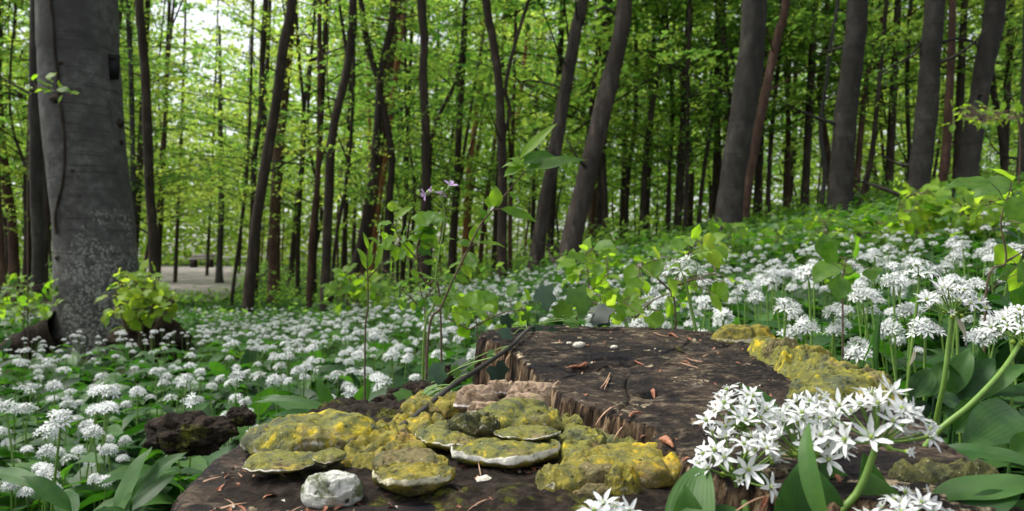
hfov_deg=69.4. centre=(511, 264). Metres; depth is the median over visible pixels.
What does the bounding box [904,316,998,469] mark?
wild garlic
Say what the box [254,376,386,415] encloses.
garlic leaves
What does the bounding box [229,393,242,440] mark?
wild garlic
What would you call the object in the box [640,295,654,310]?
wild garlic
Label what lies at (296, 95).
tree
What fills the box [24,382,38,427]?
wild garlic
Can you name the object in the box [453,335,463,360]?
wild garlic
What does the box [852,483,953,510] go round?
wild garlic
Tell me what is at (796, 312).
wild garlic
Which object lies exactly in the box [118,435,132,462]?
wild garlic
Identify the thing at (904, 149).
tree
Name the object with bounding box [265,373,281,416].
wild garlic
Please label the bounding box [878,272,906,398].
wild garlic
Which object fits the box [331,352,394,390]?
wild garlic
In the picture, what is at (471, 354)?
wild garlic
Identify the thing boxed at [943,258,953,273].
wild garlic
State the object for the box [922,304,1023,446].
wild garlic
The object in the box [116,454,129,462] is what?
wild garlic
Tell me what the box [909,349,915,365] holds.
spathe
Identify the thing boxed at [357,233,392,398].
shrub shoot
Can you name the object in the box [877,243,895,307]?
wild garlic
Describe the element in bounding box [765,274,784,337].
wild garlic
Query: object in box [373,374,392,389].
wild garlic
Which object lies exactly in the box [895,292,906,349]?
wild garlic
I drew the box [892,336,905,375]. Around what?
wild garlic
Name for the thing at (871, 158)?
tree
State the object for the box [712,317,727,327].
wild garlic
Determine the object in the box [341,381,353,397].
wild garlic
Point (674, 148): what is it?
young tree
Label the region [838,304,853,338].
wild garlic
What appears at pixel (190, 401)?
wild garlic
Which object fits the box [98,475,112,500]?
wild garlic
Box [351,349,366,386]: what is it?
wild garlic
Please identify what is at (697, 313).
wild garlic
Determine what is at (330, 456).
bracket fungus
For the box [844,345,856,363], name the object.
wild garlic
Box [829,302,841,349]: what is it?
wild garlic
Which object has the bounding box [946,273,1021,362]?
wild garlic
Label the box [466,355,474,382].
wild garlic
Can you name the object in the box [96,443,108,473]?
wild garlic
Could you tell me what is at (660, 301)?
wild garlic
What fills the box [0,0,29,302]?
tree
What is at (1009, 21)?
tree
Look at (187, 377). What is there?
wild garlic
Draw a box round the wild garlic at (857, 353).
[844,343,872,366]
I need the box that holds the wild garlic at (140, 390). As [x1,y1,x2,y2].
[129,385,147,434]
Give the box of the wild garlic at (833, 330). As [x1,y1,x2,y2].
[823,323,846,357]
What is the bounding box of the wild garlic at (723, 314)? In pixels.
[712,309,734,325]
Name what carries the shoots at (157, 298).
on the root mound at (177, 328)
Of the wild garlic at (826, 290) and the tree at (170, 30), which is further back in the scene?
the tree at (170, 30)
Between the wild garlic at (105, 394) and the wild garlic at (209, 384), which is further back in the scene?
the wild garlic at (209, 384)
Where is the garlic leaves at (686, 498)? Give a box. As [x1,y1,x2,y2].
[673,452,885,510]
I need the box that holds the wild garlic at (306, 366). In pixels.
[300,361,312,390]
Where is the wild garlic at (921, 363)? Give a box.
[886,356,946,399]
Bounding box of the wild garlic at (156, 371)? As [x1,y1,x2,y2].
[120,367,162,456]
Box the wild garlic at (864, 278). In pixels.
[857,268,880,368]
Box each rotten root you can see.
[142,410,239,456]
[225,405,256,426]
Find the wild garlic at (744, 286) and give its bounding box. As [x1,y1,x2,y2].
[735,279,752,324]
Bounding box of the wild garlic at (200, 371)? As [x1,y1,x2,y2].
[147,368,205,414]
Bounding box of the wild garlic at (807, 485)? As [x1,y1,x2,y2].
[734,397,857,510]
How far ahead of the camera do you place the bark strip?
0.62 m
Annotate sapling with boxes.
[367,224,472,366]
[378,201,443,361]
[425,124,585,379]
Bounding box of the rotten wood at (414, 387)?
[371,380,449,401]
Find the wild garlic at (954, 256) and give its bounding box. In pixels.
[889,251,1000,352]
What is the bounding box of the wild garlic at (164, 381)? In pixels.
[157,378,170,414]
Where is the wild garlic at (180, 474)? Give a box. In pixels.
[178,457,184,493]
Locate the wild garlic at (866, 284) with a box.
[858,280,871,326]
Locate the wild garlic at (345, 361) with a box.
[342,358,354,391]
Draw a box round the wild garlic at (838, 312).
[822,305,905,380]
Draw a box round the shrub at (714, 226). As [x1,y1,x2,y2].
[695,216,757,269]
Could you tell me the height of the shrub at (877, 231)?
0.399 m
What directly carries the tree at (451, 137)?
on the ground
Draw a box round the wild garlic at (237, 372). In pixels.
[227,369,245,444]
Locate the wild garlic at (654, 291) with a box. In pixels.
[645,286,660,309]
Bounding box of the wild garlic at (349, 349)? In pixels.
[344,346,354,396]
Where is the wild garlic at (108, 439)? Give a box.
[101,434,115,443]
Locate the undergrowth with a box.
[1,166,1011,328]
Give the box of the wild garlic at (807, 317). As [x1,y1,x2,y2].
[796,314,817,337]
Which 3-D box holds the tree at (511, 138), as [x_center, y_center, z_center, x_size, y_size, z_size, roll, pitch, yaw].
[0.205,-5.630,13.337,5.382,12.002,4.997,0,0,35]
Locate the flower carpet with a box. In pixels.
[0,181,1022,453]
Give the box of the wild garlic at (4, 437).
[0,427,22,466]
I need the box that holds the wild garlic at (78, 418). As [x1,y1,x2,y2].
[72,415,84,438]
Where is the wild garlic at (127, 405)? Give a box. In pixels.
[83,400,131,445]
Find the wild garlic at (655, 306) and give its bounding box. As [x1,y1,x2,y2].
[651,303,663,327]
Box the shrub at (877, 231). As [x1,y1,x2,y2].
[836,209,902,260]
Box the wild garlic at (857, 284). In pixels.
[851,279,903,376]
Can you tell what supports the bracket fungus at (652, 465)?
on the tree stump
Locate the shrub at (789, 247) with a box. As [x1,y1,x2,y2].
[747,222,808,269]
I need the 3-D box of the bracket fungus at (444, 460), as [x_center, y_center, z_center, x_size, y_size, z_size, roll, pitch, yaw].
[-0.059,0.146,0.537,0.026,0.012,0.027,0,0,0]
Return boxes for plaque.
[108,54,120,79]
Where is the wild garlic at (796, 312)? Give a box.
[784,304,802,341]
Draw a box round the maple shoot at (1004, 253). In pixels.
[944,167,1023,353]
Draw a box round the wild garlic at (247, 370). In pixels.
[214,369,250,408]
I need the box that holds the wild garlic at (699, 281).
[697,279,706,328]
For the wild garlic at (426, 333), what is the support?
on the ground
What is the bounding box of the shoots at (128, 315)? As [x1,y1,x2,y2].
[95,259,178,362]
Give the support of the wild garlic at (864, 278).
on the ground
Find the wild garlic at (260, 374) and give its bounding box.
[249,370,265,424]
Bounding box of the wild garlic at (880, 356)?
[850,271,908,364]
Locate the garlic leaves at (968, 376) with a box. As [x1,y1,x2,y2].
[914,347,1023,458]
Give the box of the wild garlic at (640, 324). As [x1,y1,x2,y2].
[628,317,648,326]
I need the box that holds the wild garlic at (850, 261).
[794,260,856,325]
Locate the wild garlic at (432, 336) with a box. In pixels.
[414,334,435,366]
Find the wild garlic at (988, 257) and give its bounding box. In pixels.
[972,253,998,347]
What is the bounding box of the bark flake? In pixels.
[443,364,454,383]
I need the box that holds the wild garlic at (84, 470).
[20,403,105,510]
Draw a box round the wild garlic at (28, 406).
[0,402,38,466]
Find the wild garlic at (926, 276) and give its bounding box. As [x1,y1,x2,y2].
[874,271,928,315]
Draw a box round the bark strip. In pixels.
[628,411,640,417]
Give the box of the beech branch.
[940,98,1023,194]
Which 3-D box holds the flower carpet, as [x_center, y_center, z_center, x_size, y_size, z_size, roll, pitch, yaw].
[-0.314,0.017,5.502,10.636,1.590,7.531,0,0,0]
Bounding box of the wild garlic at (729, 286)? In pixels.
[726,280,753,324]
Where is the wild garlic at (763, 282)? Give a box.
[757,277,775,326]
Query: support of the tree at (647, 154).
on the ground
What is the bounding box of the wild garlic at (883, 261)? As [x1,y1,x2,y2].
[877,256,935,323]
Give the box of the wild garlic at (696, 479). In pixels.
[665,422,789,510]
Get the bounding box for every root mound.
[103,318,194,364]
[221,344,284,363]
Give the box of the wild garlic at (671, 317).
[664,294,677,328]
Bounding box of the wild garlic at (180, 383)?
[152,381,189,460]
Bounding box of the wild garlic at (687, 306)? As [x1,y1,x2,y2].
[681,302,693,329]
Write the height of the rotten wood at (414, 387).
0.042 m
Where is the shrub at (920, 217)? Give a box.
[886,177,960,253]
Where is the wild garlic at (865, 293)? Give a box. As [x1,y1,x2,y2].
[847,287,875,368]
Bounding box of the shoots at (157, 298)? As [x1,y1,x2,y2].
[107,271,177,350]
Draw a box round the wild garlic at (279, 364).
[272,362,285,408]
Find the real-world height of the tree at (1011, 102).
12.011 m
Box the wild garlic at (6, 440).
[1,438,15,467]
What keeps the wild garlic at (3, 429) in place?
on the ground
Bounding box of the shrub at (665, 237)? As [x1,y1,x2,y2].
[634,231,697,281]
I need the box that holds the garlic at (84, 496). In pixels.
[0,228,1023,510]
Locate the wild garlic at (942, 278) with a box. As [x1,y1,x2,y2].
[930,277,954,348]
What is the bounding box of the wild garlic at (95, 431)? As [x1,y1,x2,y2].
[35,424,103,510]
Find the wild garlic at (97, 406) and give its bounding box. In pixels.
[28,400,118,504]
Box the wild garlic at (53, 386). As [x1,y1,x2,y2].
[45,380,63,446]
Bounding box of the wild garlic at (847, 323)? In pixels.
[829,318,853,360]
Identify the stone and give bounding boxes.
[301,470,362,508]
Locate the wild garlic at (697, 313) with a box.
[687,309,702,329]
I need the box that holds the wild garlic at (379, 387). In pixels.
[372,383,386,391]
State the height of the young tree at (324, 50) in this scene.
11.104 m
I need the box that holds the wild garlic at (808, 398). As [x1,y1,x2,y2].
[765,387,851,441]
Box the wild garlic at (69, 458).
[59,454,79,487]
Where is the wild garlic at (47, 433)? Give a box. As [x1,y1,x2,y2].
[33,423,61,510]
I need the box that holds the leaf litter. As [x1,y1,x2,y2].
[203,330,840,510]
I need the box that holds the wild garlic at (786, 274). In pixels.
[769,271,790,337]
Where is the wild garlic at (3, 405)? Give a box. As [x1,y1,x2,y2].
[0,398,21,507]
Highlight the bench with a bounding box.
[188,254,214,267]
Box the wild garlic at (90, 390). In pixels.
[71,385,108,475]
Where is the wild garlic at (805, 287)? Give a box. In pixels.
[801,284,808,307]
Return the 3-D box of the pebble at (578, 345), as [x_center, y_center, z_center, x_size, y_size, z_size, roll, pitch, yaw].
[0.086,0.104,0.952,0.017,0.009,0.013,0,0,0]
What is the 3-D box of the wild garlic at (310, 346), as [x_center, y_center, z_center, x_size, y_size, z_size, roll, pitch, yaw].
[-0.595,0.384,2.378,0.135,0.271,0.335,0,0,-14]
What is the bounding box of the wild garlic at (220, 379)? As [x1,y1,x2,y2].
[215,375,224,415]
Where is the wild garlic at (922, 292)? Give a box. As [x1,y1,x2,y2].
[918,290,930,366]
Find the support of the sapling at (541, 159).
on the ground
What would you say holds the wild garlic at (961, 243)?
on the ground
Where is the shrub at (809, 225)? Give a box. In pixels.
[802,212,861,261]
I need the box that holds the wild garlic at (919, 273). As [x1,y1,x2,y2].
[897,258,1023,498]
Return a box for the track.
[146,266,245,300]
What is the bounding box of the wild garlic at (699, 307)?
[697,302,710,319]
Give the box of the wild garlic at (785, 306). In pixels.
[772,297,802,337]
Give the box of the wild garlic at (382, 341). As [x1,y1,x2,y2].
[379,338,388,368]
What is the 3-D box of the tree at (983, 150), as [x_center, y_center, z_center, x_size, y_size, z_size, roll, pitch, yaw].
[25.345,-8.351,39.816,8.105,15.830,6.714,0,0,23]
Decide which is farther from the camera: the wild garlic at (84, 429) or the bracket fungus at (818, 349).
the wild garlic at (84, 429)
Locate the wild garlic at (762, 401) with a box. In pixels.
[692,382,794,464]
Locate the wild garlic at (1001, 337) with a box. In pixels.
[986,328,1007,357]
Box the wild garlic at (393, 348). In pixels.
[387,346,397,353]
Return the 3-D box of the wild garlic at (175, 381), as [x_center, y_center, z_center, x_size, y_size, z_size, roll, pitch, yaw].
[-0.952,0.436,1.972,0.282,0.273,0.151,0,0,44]
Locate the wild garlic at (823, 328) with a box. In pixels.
[817,285,854,347]
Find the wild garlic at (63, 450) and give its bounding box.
[50,447,66,471]
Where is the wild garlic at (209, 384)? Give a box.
[206,382,217,414]
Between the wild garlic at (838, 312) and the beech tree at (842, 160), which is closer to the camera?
the wild garlic at (838, 312)
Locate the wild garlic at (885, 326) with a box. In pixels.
[880,318,905,389]
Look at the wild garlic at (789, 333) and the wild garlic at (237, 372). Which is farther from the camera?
the wild garlic at (237, 372)
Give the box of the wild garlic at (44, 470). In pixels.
[36,463,54,510]
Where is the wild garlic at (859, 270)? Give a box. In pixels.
[856,268,864,323]
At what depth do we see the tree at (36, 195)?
7.95 m
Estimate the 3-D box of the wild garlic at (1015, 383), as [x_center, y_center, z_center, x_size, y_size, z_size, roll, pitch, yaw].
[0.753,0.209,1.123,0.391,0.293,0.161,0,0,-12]
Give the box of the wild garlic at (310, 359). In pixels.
[305,356,314,389]
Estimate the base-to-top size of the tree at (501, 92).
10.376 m
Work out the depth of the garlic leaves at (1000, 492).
0.43 m
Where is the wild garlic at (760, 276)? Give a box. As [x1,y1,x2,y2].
[758,274,766,312]
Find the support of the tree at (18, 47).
on the ground
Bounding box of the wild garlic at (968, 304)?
[913,276,994,425]
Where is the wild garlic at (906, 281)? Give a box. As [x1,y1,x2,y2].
[890,277,909,346]
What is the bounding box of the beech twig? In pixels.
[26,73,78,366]
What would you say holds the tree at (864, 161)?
on the ground
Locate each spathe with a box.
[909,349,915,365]
[955,318,965,337]
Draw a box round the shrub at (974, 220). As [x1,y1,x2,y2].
[931,190,1023,244]
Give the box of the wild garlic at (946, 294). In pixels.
[935,289,960,363]
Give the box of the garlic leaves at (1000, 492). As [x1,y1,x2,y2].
[931,474,1023,510]
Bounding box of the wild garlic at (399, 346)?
[394,342,404,366]
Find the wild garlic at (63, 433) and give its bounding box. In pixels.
[14,403,67,456]
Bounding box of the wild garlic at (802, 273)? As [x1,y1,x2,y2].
[791,263,825,345]
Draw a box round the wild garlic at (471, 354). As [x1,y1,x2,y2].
[467,348,475,357]
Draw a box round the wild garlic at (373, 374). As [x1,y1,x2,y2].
[369,371,383,390]
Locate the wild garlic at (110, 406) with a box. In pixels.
[28,401,119,510]
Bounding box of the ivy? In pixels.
[393,283,614,425]
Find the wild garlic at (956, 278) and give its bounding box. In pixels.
[927,274,974,442]
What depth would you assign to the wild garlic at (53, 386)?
1.82 m
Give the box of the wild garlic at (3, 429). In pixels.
[0,426,11,467]
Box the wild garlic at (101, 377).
[35,372,119,437]
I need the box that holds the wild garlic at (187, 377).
[179,373,194,410]
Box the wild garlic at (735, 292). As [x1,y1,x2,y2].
[731,289,742,324]
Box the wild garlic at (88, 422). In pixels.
[78,419,93,450]
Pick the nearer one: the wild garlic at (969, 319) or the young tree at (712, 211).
the wild garlic at (969, 319)
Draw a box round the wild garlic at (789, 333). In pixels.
[777,324,802,341]
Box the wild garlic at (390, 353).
[383,348,400,387]
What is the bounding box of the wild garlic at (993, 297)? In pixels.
[972,242,1022,330]
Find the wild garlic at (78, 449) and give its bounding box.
[70,444,87,480]
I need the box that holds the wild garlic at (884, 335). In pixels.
[871,331,893,373]
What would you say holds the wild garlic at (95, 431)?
on the ground
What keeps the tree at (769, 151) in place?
on the ground
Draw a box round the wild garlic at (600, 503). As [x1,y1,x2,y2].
[577,488,640,510]
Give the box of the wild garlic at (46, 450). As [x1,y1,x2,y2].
[35,443,56,510]
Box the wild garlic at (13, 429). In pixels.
[8,408,17,450]
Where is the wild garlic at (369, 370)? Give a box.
[358,367,374,381]
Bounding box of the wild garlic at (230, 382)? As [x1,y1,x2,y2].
[224,379,238,406]
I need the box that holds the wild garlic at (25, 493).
[16,487,34,510]
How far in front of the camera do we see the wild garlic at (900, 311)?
1.33 m
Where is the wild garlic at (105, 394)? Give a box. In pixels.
[8,382,200,488]
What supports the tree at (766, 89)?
on the ground
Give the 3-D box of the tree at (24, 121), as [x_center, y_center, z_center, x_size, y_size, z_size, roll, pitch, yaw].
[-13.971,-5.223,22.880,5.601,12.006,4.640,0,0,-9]
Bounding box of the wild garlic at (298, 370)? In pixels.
[253,365,305,426]
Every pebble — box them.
[475,475,490,481]
[572,342,584,347]
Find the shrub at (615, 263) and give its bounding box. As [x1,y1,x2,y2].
[598,253,644,293]
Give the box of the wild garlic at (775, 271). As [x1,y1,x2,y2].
[762,267,829,342]
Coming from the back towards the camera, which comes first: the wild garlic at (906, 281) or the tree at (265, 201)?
the tree at (265, 201)
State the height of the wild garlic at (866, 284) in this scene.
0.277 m
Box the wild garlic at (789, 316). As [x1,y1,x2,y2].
[784,314,799,327]
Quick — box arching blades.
[859,312,927,370]
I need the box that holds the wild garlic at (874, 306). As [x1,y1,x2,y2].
[862,304,884,369]
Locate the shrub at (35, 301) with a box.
[0,273,63,358]
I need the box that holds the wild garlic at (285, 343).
[279,340,291,376]
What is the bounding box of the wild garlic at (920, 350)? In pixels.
[913,346,926,367]
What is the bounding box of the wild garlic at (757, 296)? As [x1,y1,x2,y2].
[744,290,765,323]
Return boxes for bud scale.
[566,362,586,368]
[673,345,684,353]
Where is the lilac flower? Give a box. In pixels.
[416,180,457,379]
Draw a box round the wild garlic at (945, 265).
[887,261,953,339]
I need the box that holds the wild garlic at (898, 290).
[890,287,912,369]
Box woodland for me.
[2,0,1020,266]
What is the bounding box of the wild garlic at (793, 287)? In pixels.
[785,283,799,323]
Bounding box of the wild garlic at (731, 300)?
[725,297,736,323]
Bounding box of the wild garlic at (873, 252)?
[866,248,933,323]
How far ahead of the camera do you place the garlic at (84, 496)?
2.11 m
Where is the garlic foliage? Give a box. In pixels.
[0,191,1023,395]
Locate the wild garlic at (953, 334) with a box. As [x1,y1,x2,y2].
[948,295,964,357]
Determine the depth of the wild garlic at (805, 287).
2.38 m
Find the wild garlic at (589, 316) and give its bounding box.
[583,314,593,326]
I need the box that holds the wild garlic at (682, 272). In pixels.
[661,253,703,330]
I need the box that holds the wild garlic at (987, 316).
[979,314,1000,357]
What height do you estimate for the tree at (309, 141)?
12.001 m
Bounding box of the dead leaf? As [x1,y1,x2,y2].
[659,435,673,447]
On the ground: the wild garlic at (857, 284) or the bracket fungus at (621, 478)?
the wild garlic at (857, 284)
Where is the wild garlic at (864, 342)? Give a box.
[847,336,871,363]
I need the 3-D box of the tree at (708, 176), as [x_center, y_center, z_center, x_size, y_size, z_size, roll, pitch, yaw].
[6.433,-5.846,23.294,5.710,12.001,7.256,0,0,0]
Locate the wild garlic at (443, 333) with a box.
[436,330,448,351]
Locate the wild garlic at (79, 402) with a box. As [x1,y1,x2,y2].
[34,400,83,437]
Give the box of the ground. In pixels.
[0,235,985,442]
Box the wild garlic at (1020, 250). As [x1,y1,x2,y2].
[1018,244,1023,374]
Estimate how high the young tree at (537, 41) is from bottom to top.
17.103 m
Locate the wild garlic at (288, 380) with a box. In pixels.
[283,377,293,391]
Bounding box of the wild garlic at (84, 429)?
[81,423,94,451]
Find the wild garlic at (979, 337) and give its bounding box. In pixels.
[962,326,997,348]
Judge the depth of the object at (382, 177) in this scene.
16.93 m
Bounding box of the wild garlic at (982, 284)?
[967,277,988,361]
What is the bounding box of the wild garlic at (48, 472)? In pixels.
[35,465,61,510]
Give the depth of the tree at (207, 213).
21.23 m
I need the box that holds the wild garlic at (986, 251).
[904,247,993,319]
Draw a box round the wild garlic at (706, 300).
[695,294,711,329]
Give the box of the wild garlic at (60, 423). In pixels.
[42,409,76,510]
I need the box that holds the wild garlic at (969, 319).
[961,315,973,322]
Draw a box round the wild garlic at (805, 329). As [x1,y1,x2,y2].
[794,318,820,343]
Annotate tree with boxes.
[0,0,28,209]
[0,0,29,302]
[0,0,49,325]
[0,0,50,290]
[0,0,138,359]
[0,0,171,295]
[0,6,178,180]
[0,25,28,184]
[0,172,6,304]
[1,0,246,249]
[1,1,28,200]
[1,5,28,276]
[1,15,31,272]
[1,92,50,307]
[3,0,23,198]
[4,15,126,185]
[4,53,185,198]
[7,0,224,214]
[10,0,172,220]
[11,0,233,220]
[14,22,176,193]
[49,222,51,272]
[118,0,210,240]
[120,0,230,275]
[121,0,159,306]
[121,0,211,290]
[122,1,249,282]
[123,0,240,282]
[124,37,184,221]
[138,0,448,309]
[144,1,269,275]
[152,0,347,296]
[154,0,333,301]
[159,0,342,252]
[180,25,268,282]
[183,0,412,301]
[188,6,310,226]
[193,31,283,272]
[216,41,296,264]
[217,0,262,304]
[217,3,323,271]
[222,0,341,304]
[224,45,322,268]
[225,0,434,264]
[240,0,325,315]
[267,0,386,267]
[270,0,361,292]
[284,0,507,295]
[286,0,356,317]
[287,7,316,283]
[293,0,508,291]
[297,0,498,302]
[302,0,455,297]
[303,2,418,171]
[304,0,459,307]
[310,20,436,280]
[311,0,451,279]
[326,8,466,279]
[327,0,355,302]
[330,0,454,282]
[333,0,523,288]
[335,0,491,293]
[338,2,509,276]
[342,0,524,294]
[351,111,356,260]
[354,0,526,234]
[367,0,580,273]
[371,3,431,267]
[396,35,484,270]
[399,0,539,280]
[403,0,416,298]
[406,0,446,299]
[406,0,816,238]
[408,0,494,281]
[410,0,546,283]
[415,0,577,199]
[427,0,676,273]
[439,0,678,264]
[441,0,738,142]
[445,59,521,264]
[447,0,596,262]
[460,0,630,247]
[465,4,546,208]
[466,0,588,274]
[468,7,651,185]
[469,4,580,254]
[475,23,580,192]
[476,41,501,279]
[478,0,529,285]
[482,44,568,215]
[500,0,679,251]
[507,0,658,248]
[510,0,778,243]
[513,0,615,272]
[515,37,588,256]
[517,11,664,215]
[518,2,735,237]
[536,0,631,274]
[537,0,765,244]
[538,12,667,188]
[540,58,548,230]
[553,2,726,241]
[557,0,815,218]
[568,0,737,237]
[568,9,780,231]
[573,21,586,138]
[580,0,845,105]
[589,0,801,234]
[606,0,733,228]
[606,90,652,237]
[607,0,787,232]
[608,3,701,225]
[608,15,714,239]
[612,16,724,212]
[613,0,893,208]
[619,86,675,241]
[634,0,839,223]
[634,97,638,241]
[641,3,798,218]
[649,0,798,142]
[658,1,911,206]
[690,0,942,148]
[692,5,833,215]
[693,10,904,208]
[695,0,1021,97]
[696,0,731,225]
[696,0,920,210]
[697,76,800,198]
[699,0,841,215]
[714,0,766,235]
[724,0,923,218]
[736,27,868,207]
[743,0,805,220]
[758,0,942,208]
[766,0,975,192]
[767,0,877,139]
[767,5,881,211]
[768,0,918,213]
[769,0,941,196]
[771,36,834,203]
[772,2,996,198]
[777,0,918,199]
[779,0,867,220]
[781,0,839,210]
[785,8,999,188]
[788,0,1022,178]
[799,110,881,203]
[812,0,1020,167]
[816,1,937,196]
[819,0,1012,190]
[838,0,1015,140]
[853,0,989,201]
[853,9,906,204]
[858,0,1023,167]
[869,0,1023,174]
[878,42,970,187]
[879,47,1003,184]
[889,0,1021,139]
[894,2,1021,181]
[897,7,1021,181]
[905,0,912,182]
[912,1,1019,176]
[915,39,1020,177]
[916,8,1022,153]
[932,7,946,178]
[938,0,955,181]
[947,16,1022,87]
[951,0,1006,197]
[953,22,1021,174]
[954,6,1023,145]
[954,21,1022,116]
[964,16,1021,174]
[971,8,1020,176]
[979,26,1021,174]
[985,7,1023,183]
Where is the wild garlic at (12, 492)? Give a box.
[5,482,19,509]
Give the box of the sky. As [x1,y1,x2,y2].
[2,0,1021,257]
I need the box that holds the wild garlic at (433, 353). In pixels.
[429,349,446,362]
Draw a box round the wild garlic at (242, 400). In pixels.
[239,396,252,405]
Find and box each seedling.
[440,279,534,339]
[555,236,619,326]
[591,286,686,328]
[623,223,743,328]
[812,233,882,360]
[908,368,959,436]
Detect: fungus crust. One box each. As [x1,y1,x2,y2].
[341,411,445,469]
[410,387,456,399]
[551,418,637,463]
[747,335,902,400]
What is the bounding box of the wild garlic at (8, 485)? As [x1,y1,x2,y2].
[0,481,19,509]
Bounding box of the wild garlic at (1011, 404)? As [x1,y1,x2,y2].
[998,305,1023,475]
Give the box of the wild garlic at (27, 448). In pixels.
[19,445,34,496]
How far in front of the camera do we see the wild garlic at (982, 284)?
1.46 m
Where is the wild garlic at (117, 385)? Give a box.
[85,383,120,446]
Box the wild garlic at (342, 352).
[338,349,348,368]
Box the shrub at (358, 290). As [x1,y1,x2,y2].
[320,263,394,315]
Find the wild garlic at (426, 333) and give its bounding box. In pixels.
[420,324,431,360]
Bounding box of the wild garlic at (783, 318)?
[778,302,788,338]
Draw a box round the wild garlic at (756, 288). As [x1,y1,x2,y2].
[748,284,762,313]
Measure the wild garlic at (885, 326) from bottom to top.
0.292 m
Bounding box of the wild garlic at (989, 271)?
[954,268,996,319]
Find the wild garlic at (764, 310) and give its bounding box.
[757,269,791,337]
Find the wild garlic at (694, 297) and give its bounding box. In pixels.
[692,296,725,330]
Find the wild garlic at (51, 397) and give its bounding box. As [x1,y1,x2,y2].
[36,395,59,435]
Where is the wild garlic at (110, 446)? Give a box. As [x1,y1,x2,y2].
[99,443,117,489]
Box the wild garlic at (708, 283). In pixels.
[701,279,713,331]
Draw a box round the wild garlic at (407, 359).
[401,355,411,378]
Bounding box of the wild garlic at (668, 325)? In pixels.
[661,322,673,328]
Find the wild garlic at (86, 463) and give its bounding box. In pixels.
[83,462,95,477]
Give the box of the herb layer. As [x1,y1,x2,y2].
[534,172,1023,297]
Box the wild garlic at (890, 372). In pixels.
[886,294,947,377]
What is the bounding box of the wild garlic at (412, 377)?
[408,373,420,380]
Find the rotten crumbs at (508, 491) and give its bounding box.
[206,462,672,510]
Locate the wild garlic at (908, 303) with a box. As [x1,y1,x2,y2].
[897,301,925,379]
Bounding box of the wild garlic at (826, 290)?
[770,285,829,334]
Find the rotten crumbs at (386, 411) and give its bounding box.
[306,397,446,422]
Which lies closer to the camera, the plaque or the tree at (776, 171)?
the plaque
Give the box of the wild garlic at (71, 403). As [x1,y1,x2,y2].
[59,398,75,445]
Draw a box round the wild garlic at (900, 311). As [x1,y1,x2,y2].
[892,303,920,399]
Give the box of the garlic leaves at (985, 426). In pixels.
[948,398,1023,473]
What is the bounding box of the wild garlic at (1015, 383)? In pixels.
[992,309,1023,411]
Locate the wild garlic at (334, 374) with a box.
[280,370,344,408]
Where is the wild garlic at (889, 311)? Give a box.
[883,307,899,346]
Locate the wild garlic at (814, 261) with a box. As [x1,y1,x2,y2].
[805,259,829,347]
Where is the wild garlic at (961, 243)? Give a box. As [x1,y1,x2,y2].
[951,240,971,312]
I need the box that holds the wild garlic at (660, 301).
[651,294,665,327]
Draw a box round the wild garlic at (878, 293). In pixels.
[856,287,882,367]
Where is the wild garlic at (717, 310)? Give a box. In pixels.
[712,307,732,322]
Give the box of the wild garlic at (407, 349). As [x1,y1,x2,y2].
[404,347,413,352]
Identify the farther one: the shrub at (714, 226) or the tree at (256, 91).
the tree at (256, 91)
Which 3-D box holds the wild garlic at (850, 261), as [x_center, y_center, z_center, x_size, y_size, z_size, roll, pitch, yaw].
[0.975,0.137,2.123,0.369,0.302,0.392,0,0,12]
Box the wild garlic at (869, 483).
[813,373,944,510]
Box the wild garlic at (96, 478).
[87,472,102,508]
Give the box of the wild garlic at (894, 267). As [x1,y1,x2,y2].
[884,261,997,353]
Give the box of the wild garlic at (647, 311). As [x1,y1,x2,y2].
[644,309,653,326]
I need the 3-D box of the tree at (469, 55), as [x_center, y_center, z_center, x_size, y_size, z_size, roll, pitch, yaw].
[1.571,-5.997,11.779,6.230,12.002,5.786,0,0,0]
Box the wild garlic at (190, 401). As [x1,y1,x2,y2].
[183,392,205,485]
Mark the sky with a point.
(198, 16)
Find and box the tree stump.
[171,324,1023,510]
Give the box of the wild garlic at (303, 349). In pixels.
[295,346,330,393]
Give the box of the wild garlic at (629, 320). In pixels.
[623,314,643,322]
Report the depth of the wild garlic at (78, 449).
1.51 m
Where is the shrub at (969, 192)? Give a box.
[955,187,1004,227]
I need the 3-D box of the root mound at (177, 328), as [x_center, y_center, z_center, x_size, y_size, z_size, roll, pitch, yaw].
[-2.606,0.569,5.362,0.632,0.392,0.452,0,0,0]
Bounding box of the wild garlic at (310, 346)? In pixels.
[306,344,318,376]
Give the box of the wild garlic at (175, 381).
[172,376,183,412]
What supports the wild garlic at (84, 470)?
on the ground
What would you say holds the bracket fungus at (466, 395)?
on the tree stump
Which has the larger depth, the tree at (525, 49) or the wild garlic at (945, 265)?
the tree at (525, 49)
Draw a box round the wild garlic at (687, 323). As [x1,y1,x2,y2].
[683,318,699,329]
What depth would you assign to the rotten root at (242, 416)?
1.01 m
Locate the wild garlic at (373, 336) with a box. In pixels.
[354,332,379,386]
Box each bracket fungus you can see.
[240,408,375,454]
[242,449,315,474]
[311,447,346,465]
[370,423,388,430]
[372,446,441,468]
[372,461,455,496]
[401,395,463,418]
[415,420,477,451]
[435,455,448,465]
[445,411,499,436]
[451,434,560,469]
[453,384,498,412]
[467,401,495,412]
[478,398,561,430]
[488,379,513,398]
[494,425,560,440]
[503,392,549,409]
[507,380,561,406]
[535,456,589,491]
[556,425,606,454]
[561,413,582,424]
[570,461,612,482]
[571,442,680,488]
[572,483,611,497]
[604,461,640,496]
[711,324,774,344]
[763,337,798,358]
[785,370,895,410]
[799,344,832,356]
[862,368,892,382]
[887,456,999,483]
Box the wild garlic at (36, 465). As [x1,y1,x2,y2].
[31,462,45,510]
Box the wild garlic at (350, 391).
[341,386,358,397]

